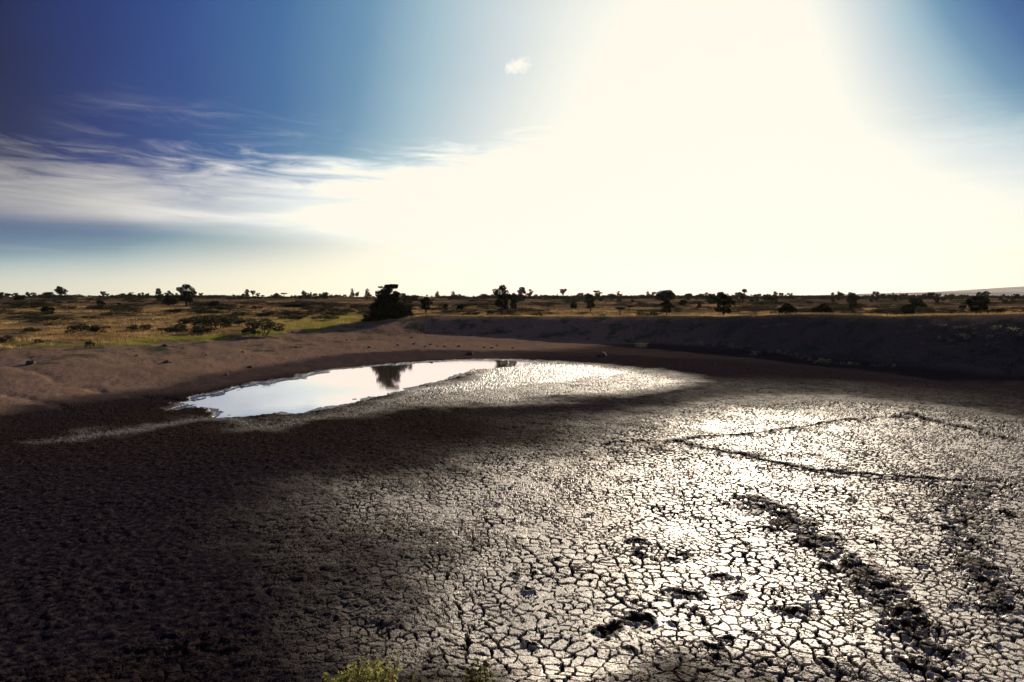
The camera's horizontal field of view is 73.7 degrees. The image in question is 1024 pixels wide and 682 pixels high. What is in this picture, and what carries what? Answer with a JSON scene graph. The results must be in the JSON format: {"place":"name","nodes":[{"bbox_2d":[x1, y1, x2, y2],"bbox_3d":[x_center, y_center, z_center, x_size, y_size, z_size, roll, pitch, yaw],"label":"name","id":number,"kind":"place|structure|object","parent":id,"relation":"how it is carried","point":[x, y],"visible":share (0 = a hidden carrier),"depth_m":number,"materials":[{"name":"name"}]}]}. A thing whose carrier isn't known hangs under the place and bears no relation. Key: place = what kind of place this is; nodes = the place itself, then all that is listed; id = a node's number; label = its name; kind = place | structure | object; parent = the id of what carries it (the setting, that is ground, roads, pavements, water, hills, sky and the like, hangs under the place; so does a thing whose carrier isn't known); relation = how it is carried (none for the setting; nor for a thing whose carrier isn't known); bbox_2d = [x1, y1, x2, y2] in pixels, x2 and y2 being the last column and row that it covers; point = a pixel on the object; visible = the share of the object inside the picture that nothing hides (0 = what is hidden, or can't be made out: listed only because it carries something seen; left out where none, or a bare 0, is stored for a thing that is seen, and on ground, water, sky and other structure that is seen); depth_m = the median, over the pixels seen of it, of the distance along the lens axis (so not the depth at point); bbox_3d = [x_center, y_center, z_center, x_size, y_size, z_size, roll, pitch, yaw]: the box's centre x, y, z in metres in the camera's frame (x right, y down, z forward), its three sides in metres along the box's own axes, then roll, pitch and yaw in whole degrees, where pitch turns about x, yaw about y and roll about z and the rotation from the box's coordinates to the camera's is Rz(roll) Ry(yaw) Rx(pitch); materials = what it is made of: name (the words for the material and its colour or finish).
{"place":"outdoors","nodes":[
{"label":"outdoors","id":0,"kind":"place"},
{"bbox_2d":[181,360,538,417],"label":"water","id":1,"kind":"structure","parent":0,"point":[337,387],"depth_m":45.04,"materials":[{"name":"liquid"}]},
{"bbox_2d":[0,286,1023,681],"bbox_3d":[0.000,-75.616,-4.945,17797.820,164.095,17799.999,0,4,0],"label":"ground","id":2,"kind":"structure","parent":0,"point":[574,506],"depth_m":19.73,"materials":[{"name":"soil"}]},
{"bbox_2d":[0,335,15,341],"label":"thorn shrub","id":3,"kind":"object","parent":2,"relation":"on","point":[9,337],"visible":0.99,"depth_m":57.17,"materials":[{"name":"green plant"}]},
{"bbox_2d":[0,310,20,313],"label":"shrub","id":4,"kind":"object","parent":2,"relation":"on","point":[5,312],"visible":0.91,"depth_m":112.99,"materials":[{"name":"plant"}]},
{"bbox_2d":[0,305,30,307],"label":"shrub","id":5,"kind":"object","parent":2,"relation":"on","point":[15,306],"visible":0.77,"depth_m":143.87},
{"bbox_2d":[13,295,25,299],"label":"bushy tree","id":6,"kind":"object","parent":2,"relation":"on","point":[18,297],"visible":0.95,"depth_m":235.40,"materials":[{"name":"green plant"}]},
{"bbox_2d":[12,304,47,307],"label":"shrub","id":7,"kind":"object","parent":2,"relation":"on","point":[23,305],"visible":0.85,"depth_m":147.38,"materials":[{"name":"plant"}]},
{"bbox_2d":[12,311,48,314],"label":"shrub","id":8,"kind":"object","parent":2,"relation":"on","point":[37,313],"visible":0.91,"depth_m":109.19,"materials":[{"name":"plant"}]},
{"bbox_2d":[26,360,35,364],"bbox_3d":[-33.834,1.574,47.994,0.560,0.436,0.614,-1,4,-21],"label":"mud clod","id":9,"kind":"object","parent":2,"relation":"on","point":[29,362],"visible":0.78,"depth_m":47.82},
{"bbox_2d":[21,327,41,332],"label":"thorn shrub","id":10,"kind":"object","parent":2,"relation":"on","point":[29,330],"visible":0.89,"depth_m":71.14,"materials":[{"name":"green plant"}]},
{"bbox_2d":[14,300,51,302],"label":"shrub","id":11,"kind":"object","parent":2,"relation":"on","point":[29,301],"visible":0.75,"depth_m":187.04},
{"bbox_2d":[8,314,73,318],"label":"shrub","id":12,"kind":"object","parent":2,"relation":"on","point":[35,315],"visible":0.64,"depth_m":98.98,"materials":[{"name":"plant"}]},
{"bbox_2d":[40,306,55,313],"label":"bushy tree","id":13,"kind":"object","parent":2,"relation":"on","point":[44,309],"visible":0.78,"depth_m":115.76,"materials":[{"name":"green plant"}]},
{"bbox_2d":[37,298,63,301],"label":"shrub","id":14,"kind":"object","parent":2,"relation":"on","point":[53,300],"visible":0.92,"depth_m":203.28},
{"bbox_2d":[27,316,75,320],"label":"shrub","id":15,"kind":"object","parent":2,"relation":"on","point":[52,318],"visible":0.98,"depth_m":94.83,"materials":[{"name":"plant"}]},
{"bbox_2d":[54,286,67,294],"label":"savanna tree","id":16,"kind":"object","parent":2,"relation":"on","point":[59,290],"visible":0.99,"depth_m":387.58,"materials":[{"name":"green plant"}]},
{"bbox_2d":[56,306,76,309],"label":"thorn shrub","id":17,"kind":"object","parent":2,"relation":"on","point":[65,307],"visible":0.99,"depth_m":139.64,"materials":[{"name":"green plant"}]},
{"bbox_2d":[65,323,98,332],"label":"thorn shrub","id":18,"kind":"object","parent":2,"relation":"on","point":[75,327],"visible":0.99,"depth_m":68.11,"materials":[{"name":"green plant"}]},
{"bbox_2d":[84,340,95,347],"bbox_3d":[-34.862,0.290,56.280,0.821,0.745,0.676,0,4,0],"label":"thorn shrub","id":19,"kind":"object","parent":2,"relation":"on","point":[88,343],"visible":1,"depth_m":56.18,"materials":[{"name":"green plant"}]},
{"bbox_2d":[80,315,103,318],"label":"shrub","id":20,"kind":"object","parent":2,"relation":"on","point":[93,317],"visible":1,"depth_m":102.61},
{"bbox_2d":[85,325,110,332],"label":"thorn shrub","id":21,"kind":"object","parent":2,"relation":"on","point":[101,327],"visible":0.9,"depth_m":69.15,"materials":[{"name":"green plant"}]},
{"bbox_2d":[88,304,140,308],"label":"shrub","id":22,"kind":"object","parent":2,"relation":"on","point":[114,306],"visible":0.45,"depth_m":148.92,"materials":[{"name":"plant"}]},
{"bbox_2d":[85,304,145,308],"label":"shrub","id":23,"kind":"object","parent":2,"relation":"on","point":[100,306],"visible":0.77,"depth_m":145.54,"materials":[{"name":"plant"}]},
{"bbox_2d":[97,312,140,315],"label":"shrub","id":24,"kind":"object","parent":2,"relation":"on","point":[112,313],"visible":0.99,"depth_m":114.42,"materials":[{"name":"plant"}]},
{"bbox_2d":[110,309,143,312],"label":"shrub","id":25,"kind":"object","parent":2,"relation":"on","point":[124,310],"visible":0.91,"depth_m":123.09,"materials":[{"name":"plant"}]},
{"bbox_2d":[112,307,144,310],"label":"shrub","id":26,"kind":"object","parent":2,"relation":"on","point":[134,308],"visible":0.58,"depth_m":128.25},
{"bbox_2d":[127,323,152,330],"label":"thorn shrub","id":27,"kind":"object","parent":2,"relation":"on","point":[148,327],"visible":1,"depth_m":73.74,"materials":[{"name":"green plant"}]},
{"bbox_2d":[155,288,161,300],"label":"savanna tree","id":28,"kind":"object","parent":2,"relation":"on","point":[158,292],"visible":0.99,"depth_m":249.87,"materials":[{"name":"green plant"}]},
{"bbox_2d":[161,290,177,305],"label":"savanna tree","id":29,"kind":"object","parent":2,"relation":"on","point":[167,300],"visible":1,"depth_m":186.77,"materials":[{"name":"green plant"}]},
{"bbox_2d":[157,324,188,331],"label":"thorn shrub","id":30,"kind":"object","parent":2,"relation":"on","point":[181,328],"visible":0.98,"depth_m":72.12,"materials":[{"name":"green plant"}]},
{"bbox_2d":[176,284,196,305],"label":"savanna tree","id":31,"kind":"object","parent":2,"relation":"on","point":[185,297],"visible":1,"depth_m":175.07,"materials":[{"name":"green plant"}]},
{"bbox_2d":[25,315,352,346],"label":"green grass","id":32,"kind":"structure","parent":2,"relation":"on","point":[214,337],"depth_m":68.58,"materials":[{"name":"plant"}]},
{"bbox_2d":[160,308,219,312],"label":"shrub","id":33,"kind":"object","parent":2,"relation":"on","point":[191,310],"visible":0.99,"depth_m":123.31,"materials":[{"name":"plant"}]},
{"bbox_2d":[176,316,212,326],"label":"thorn shrub","id":34,"kind":"object","parent":2,"relation":"on","point":[186,321],"visible":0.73,"depth_m":78.45,"materials":[{"name":"green plant"}]},
{"bbox_2d":[189,324,218,333],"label":"thorn shrub","id":35,"kind":"object","parent":2,"relation":"on","point":[198,328],"visible":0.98,"depth_m":70.19,"materials":[{"name":"green plant"}]},
{"bbox_2d":[189,301,219,304],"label":"shrub","id":36,"kind":"object","parent":2,"relation":"on","point":[195,302],"visible":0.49,"depth_m":190.94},
{"bbox_2d":[188,305,234,309],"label":"shrub","id":37,"kind":"object","parent":2,"relation":"on","point":[202,307],"visible":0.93,"depth_m":150.49,"materials":[{"name":"plant"}]},
{"bbox_2d":[207,301,218,308],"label":"bushy tree","id":38,"kind":"object","parent":2,"relation":"on","point":[214,303],"visible":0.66,"depth_m":157.16,"materials":[{"name":"green plant"}]},
{"bbox_2d":[196,315,237,329],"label":"thorn shrub","id":39,"kind":"object","parent":2,"relation":"on","point":[229,320],"visible":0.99,"depth_m":77.34,"materials":[{"name":"green plant"}]},
{"bbox_2d":[197,314,243,318],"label":"shrub","id":40,"kind":"object","parent":2,"relation":"on","point":[200,317],"visible":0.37,"depth_m":104.41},
{"bbox_2d":[232,317,255,325],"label":"thorn shrub","id":41,"kind":"object","parent":2,"relation":"on","point":[238,321],"visible":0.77,"depth_m":86.20,"materials":[{"name":"green plant"}]},
{"bbox_2d":[224,300,267,303],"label":"shrub","id":42,"kind":"object","parent":2,"relation":"on","point":[249,302],"visible":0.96,"depth_m":197.96,"materials":[{"name":"plant"}]},
{"bbox_2d":[241,328,261,336],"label":"thorn shrub","id":43,"kind":"object","parent":2,"relation":"on","point":[245,331],"visible":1,"depth_m":71.26,"materials":[{"name":"green plant"}]},
{"bbox_2d":[246,318,285,335],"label":"thorn shrub","id":44,"kind":"object","parent":2,"relation":"on","point":[254,324],"visible":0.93,"depth_m":73.17,"materials":[{"name":"green plant"}]},
{"bbox_2d":[255,312,294,315],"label":"shrub","id":45,"kind":"object","parent":2,"relation":"on","point":[270,313],"visible":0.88,"depth_m":116.01,"materials":[{"name":"plant"}]},
{"bbox_2d":[261,310,300,312],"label":"shrub","id":46,"kind":"object","parent":2,"relation":"on","point":[273,311],"visible":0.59,"depth_m":121.51,"materials":[{"name":"plant"}]},
{"bbox_2d":[270,302,310,305],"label":"shrub","id":47,"kind":"object","parent":2,"relation":"on","point":[293,304],"visible":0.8,"depth_m":174.35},
{"bbox_2d":[282,315,338,319],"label":"shrub","id":48,"kind":"object","parent":2,"relation":"on","point":[297,317],"visible":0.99,"depth_m":98.65,"materials":[{"name":"plant"}]},
{"bbox_2d":[290,310,342,314],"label":"shrub","id":49,"kind":"object","parent":2,"relation":"on","point":[331,312],"visible":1,"depth_m":114.30,"materials":[{"name":"plant"}]},
{"bbox_2d":[295,302,337,305],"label":"shrub","id":50,"kind":"object","parent":2,"relation":"on","point":[312,303],"visible":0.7,"depth_m":178.03,"materials":[{"name":"plant"}]},
{"bbox_2d":[301,306,339,309],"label":"shrub","id":51,"kind":"object","parent":2,"relation":"on","point":[312,307],"visible":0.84,"depth_m":142.11,"materials":[{"name":"plant"}]},
{"bbox_2d":[314,672,357,681],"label":"leafy weed","id":52,"kind":"object","parent":2,"relation":"on","point":[331,679],"visible":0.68,"depth_m":9.05,"materials":[{"name":"green plant"}]},
{"bbox_2d":[326,302,349,305],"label":"shrub","id":53,"kind":"object","parent":2,"relation":"on","point":[331,304],"visible":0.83,"depth_m":186.93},
{"bbox_2d":[336,309,369,314],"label":"shrub","id":54,"kind":"object","parent":2,"relation":"on","point":[361,310],"visible":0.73,"depth_m":119.18,"materials":[{"name":"plant"}]},
{"bbox_2d":[341,304,370,307],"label":"shrub","id":55,"kind":"object","parent":2,"relation":"on","point":[358,305],"visible":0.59,"depth_m":153.36,"materials":[{"name":"plant"}]},
{"bbox_2d":[364,288,370,297],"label":"savanna tree","id":56,"kind":"object","parent":2,"relation":"on","point":[367,293],"visible":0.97,"depth_m":318.52,"materials":[{"name":"green plant"}]},
{"bbox_2d":[333,652,403,681],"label":"leafy weed","id":57,"kind":"object","parent":2,"relation":"on","point":[371,677],"visible":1,"depth_m":8.97,"materials":[{"name":"green plant"}]},
{"bbox_2d":[361,284,413,321],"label":"leaning tree","id":58,"kind":"object","parent":2,"relation":"on","point":[386,304],"visible":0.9,"depth_m":99.67,"materials":[{"name":"green plant"}]},
{"bbox_2d":[400,295,413,302],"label":"savanna tree","id":59,"kind":"object","parent":2,"relation":"on","point":[407,297],"visible":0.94,"depth_m":181.30,"materials":[{"name":"green plant"}]},
{"bbox_2d":[419,297,432,312],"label":"savanna tree","id":60,"kind":"object","parent":2,"relation":"on","point":[424,303],"visible":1,"depth_m":124.06,"materials":[{"name":"green plant"}]},
{"bbox_2d":[435,303,469,306],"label":"shrub","id":61,"kind":"object","parent":2,"relation":"on","point":[442,304],"visible":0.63,"depth_m":152.84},
{"bbox_2d":[436,309,479,312],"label":"shrub","id":62,"kind":"object","parent":2,"relation":"on","point":[456,311],"visible":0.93,"depth_m":119.02,"materials":[{"name":"plant"}]},
{"bbox_2d":[463,303,488,306],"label":"shrub","id":63,"kind":"object","parent":2,"relation":"on","point":[468,304],"visible":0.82,"depth_m":154.04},
{"bbox_2d":[461,658,495,681],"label":"leafy weed","id":64,"kind":"object","parent":2,"relation":"on","point":[470,677],"visible":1,"depth_m":9.12,"materials":[{"name":"green plant"}]},
{"bbox_2d":[468,299,495,301],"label":"shrub","id":65,"kind":"object","parent":2,"relation":"on","point":[482,300],"visible":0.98,"depth_m":222.51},
{"bbox_2d":[492,284,511,313],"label":"savanna tree","id":66,"kind":"object","parent":2,"relation":"on","point":[503,297],"visible":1,"depth_m":115.73,"materials":[{"name":"green plant"}]},
{"bbox_2d":[484,307,533,311],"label":"shrub","id":67,"kind":"object","parent":2,"relation":"on","point":[499,309],"visible":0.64,"depth_m":124.08,"materials":[{"name":"plant"}]},
{"bbox_2d":[0,296,1023,347],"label":"dry grass","id":68,"kind":"structure","parent":2,"relation":"on","point":[53,337],"depth_m":95.28,"materials":[{"name":"plant"}]},
{"bbox_2d":[4,294,1023,299],"bbox_3d":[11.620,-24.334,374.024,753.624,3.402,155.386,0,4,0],"label":"distant scrub","id":69,"kind":"object","parent":2,"relation":"on","point":[202,296],"visible":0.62,"depth_m":318.42,"materials":[{"name":"green plant"}]},
{"bbox_2d":[510,293,518,309],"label":"savanna tree","id":70,"kind":"object","parent":2,"relation":"on","point":[513,305],"visible":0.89,"depth_m":120.49,"materials":[{"name":"green plant"}]},
{"bbox_2d":[517,287,525,300],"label":"savanna tree","id":71,"kind":"object","parent":2,"relation":"on","point":[520,291],"visible":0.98,"depth_m":238.89,"materials":[{"name":"green plant"}]},
{"bbox_2d":[500,308,553,313],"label":"shrub","id":72,"kind":"object","parent":2,"relation":"on","point":[528,310],"visible":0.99,"depth_m":116.41,"materials":[{"name":"plant"}]},
{"bbox_2d":[528,301,559,304],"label":"shrub","id":73,"kind":"object","parent":2,"relation":"on","point":[543,303],"visible":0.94,"depth_m":186.59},
{"bbox_2d":[584,294,596,311],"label":"savanna tree","id":74,"kind":"object","parent":2,"relation":"on","point":[590,300],"visible":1,"depth_m":127.04,"materials":[{"name":"green plant"}]},
{"bbox_2d":[627,309,660,312],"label":"shrub","id":75,"kind":"object","parent":2,"relation":"on","point":[655,310],"visible":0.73,"depth_m":124.83,"materials":[{"name":"plant"}]},
{"bbox_2d":[634,302,681,306],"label":"shrub","id":76,"kind":"object","parent":2,"relation":"on","point":[644,305],"visible":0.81,"depth_m":160.51,"materials":[{"name":"plant"}]},
{"bbox_2d":[655,290,674,302],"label":"savanna tree","id":77,"kind":"object","parent":2,"relation":"on","point":[663,295],"visible":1,"depth_m":181.91,"materials":[{"name":"green plant"}]},
{"bbox_2d":[660,301,673,314],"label":"savanna tree","id":78,"kind":"object","parent":2,"relation":"on","point":[667,304],"visible":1,"depth_m":115.44,"materials":[{"name":"green plant"}]},
{"bbox_2d":[689,306,715,309],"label":"shrub","id":79,"kind":"object","parent":2,"relation":"on","point":[707,307],"visible":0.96,"depth_m":139.33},
{"bbox_2d":[707,293,716,303],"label":"bushy tree","id":80,"kind":"object","parent":2,"relation":"on","point":[710,297],"visible":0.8,"depth_m":201.48,"materials":[{"name":"green plant"}]},
{"bbox_2d":[409,313,1023,376],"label":"bank grass","id":81,"kind":"structure","parent":2,"relation":"on","point":[882,318],"depth_m":59.31,"materials":[{"name":"plant"}]},
{"bbox_2d":[712,293,735,315],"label":"savanna tree","id":82,"kind":"object","parent":2,"relation":"on","point":[727,304],"visible":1,"depth_m":102.09,"materials":[{"name":"green plant"}]},
{"bbox_2d":[737,289,749,303],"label":"savanna tree","id":83,"kind":"object","parent":2,"relation":"on","point":[743,295],"visible":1,"depth_m":195.99,"materials":[{"name":"green plant"}]},
{"bbox_2d":[731,307,759,312],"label":"shrub","id":84,"kind":"object","parent":2,"relation":"on","point":[739,310],"visible":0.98,"depth_m":116.72,"materials":[{"name":"plant"}]},
{"bbox_2d":[744,307,777,311],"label":"shrub","id":85,"kind":"object","parent":2,"relation":"on","point":[761,309],"visible":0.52,"depth_m":121.83,"materials":[{"name":"plant"}]},
{"bbox_2d":[750,301,785,303],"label":"shrub","id":86,"kind":"object","parent":2,"relation":"on","point":[764,302],"visible":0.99,"depth_m":190.37,"materials":[{"name":"plant"}]},
{"bbox_2d":[777,303,796,314],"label":"bushy tree","id":87,"kind":"object","parent":2,"relation":"on","point":[787,309],"visible":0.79,"depth_m":102.33,"materials":[{"name":"green plant"}]},
{"bbox_2d":[772,309,819,312],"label":"shrub","id":88,"kind":"object","parent":2,"relation":"on","point":[807,310],"visible":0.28,"depth_m":112.61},
{"bbox_2d":[811,303,833,313],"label":"bushy tree","id":89,"kind":"object","parent":2,"relation":"on","point":[824,308],"visible":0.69,"depth_m":103.22,"materials":[{"name":"green plant"}]},
{"bbox_2d":[811,307,855,312],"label":"shrub","id":90,"kind":"object","parent":2,"relation":"on","point":[844,310],"visible":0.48,"depth_m":121.48,"materials":[{"name":"plant"}]},
{"bbox_2d":[831,305,861,310],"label":"shrub","id":91,"kind":"object","parent":2,"relation":"on","point":[846,306],"visible":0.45,"depth_m":136.18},
{"bbox_2d":[846,293,858,310],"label":"savanna tree","id":92,"kind":"object","parent":2,"relation":"on","point":[853,299],"visible":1,"depth_m":128.10,"materials":[{"name":"green plant"}]},
{"bbox_2d":[836,303,872,306],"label":"shrub","id":93,"kind":"object","parent":2,"relation":"on","point":[862,305],"visible":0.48,"depth_m":158.52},
{"bbox_2d":[864,308,899,312],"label":"shrub","id":94,"kind":"object","parent":2,"relation":"on","point":[879,310],"visible":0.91,"depth_m":117.91,"materials":[{"name":"plant"}]},
{"bbox_2d":[865,304,903,308],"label":"shrub","id":95,"kind":"object","parent":2,"relation":"on","point":[878,307],"visible":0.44,"depth_m":142.37,"materials":[{"name":"plant"}]},
{"bbox_2d":[866,309,924,313],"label":"shrub","id":96,"kind":"object","parent":2,"relation":"on","point":[892,311],"visible":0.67,"depth_m":116.71,"materials":[{"name":"plant"}]},
{"bbox_2d":[881,306,929,310],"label":"shrub","id":97,"kind":"object","parent":2,"relation":"on","point":[899,307],"visible":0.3,"depth_m":124.96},
{"bbox_2d":[901,304,916,314],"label":"savanna tree","id":98,"kind":"object","parent":2,"relation":"on","point":[908,309],"visible":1,"depth_m":104.20,"materials":[{"name":"green plant"}]},
{"bbox_2d":[908,298,927,307],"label":"bushy tree","id":99,"kind":"object","parent":2,"relation":"on","point":[918,302],"visible":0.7,"depth_m":131.07,"materials":[{"name":"green plant"}]},
{"bbox_2d":[900,307,939,311],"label":"shrub","id":100,"kind":"object","parent":2,"relation":"on","point":[927,309],"visible":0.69,"depth_m":119.82,"materials":[{"name":"plant"}]},
{"bbox_2d":[927,292,938,296],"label":"skyline tree","id":101,"kind":"object","parent":2,"relation":"on","point":[929,294],"visible":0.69,"depth_m":332.17,"materials":[{"name":"green plant"}]},
{"bbox_2d":[927,307,1012,313],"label":"shrub","id":102,"kind":"object","parent":2,"relation":"on","point":[960,310],"visible":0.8,"depth_m":113.45,"materials":[{"name":"plant"}]},
{"bbox_2d":[964,295,989,312],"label":"savanna tree","id":103,"kind":"object","parent":2,"relation":"on","point":[981,301],"visible":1,"depth_m":109.99,"materials":[{"name":"green plant"}]},
{"bbox_2d":[984,308,1006,313],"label":"bushy tree","id":104,"kind":"object","parent":2,"relation":"on","point":[1003,310],"visible":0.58,"depth_m":104.26,"materials":[{"name":"green plant"}]},
{"bbox_2d":[0,0,1023,296],"label":"sky","id":105,"kind":"structure","parent":0,"point":[219,147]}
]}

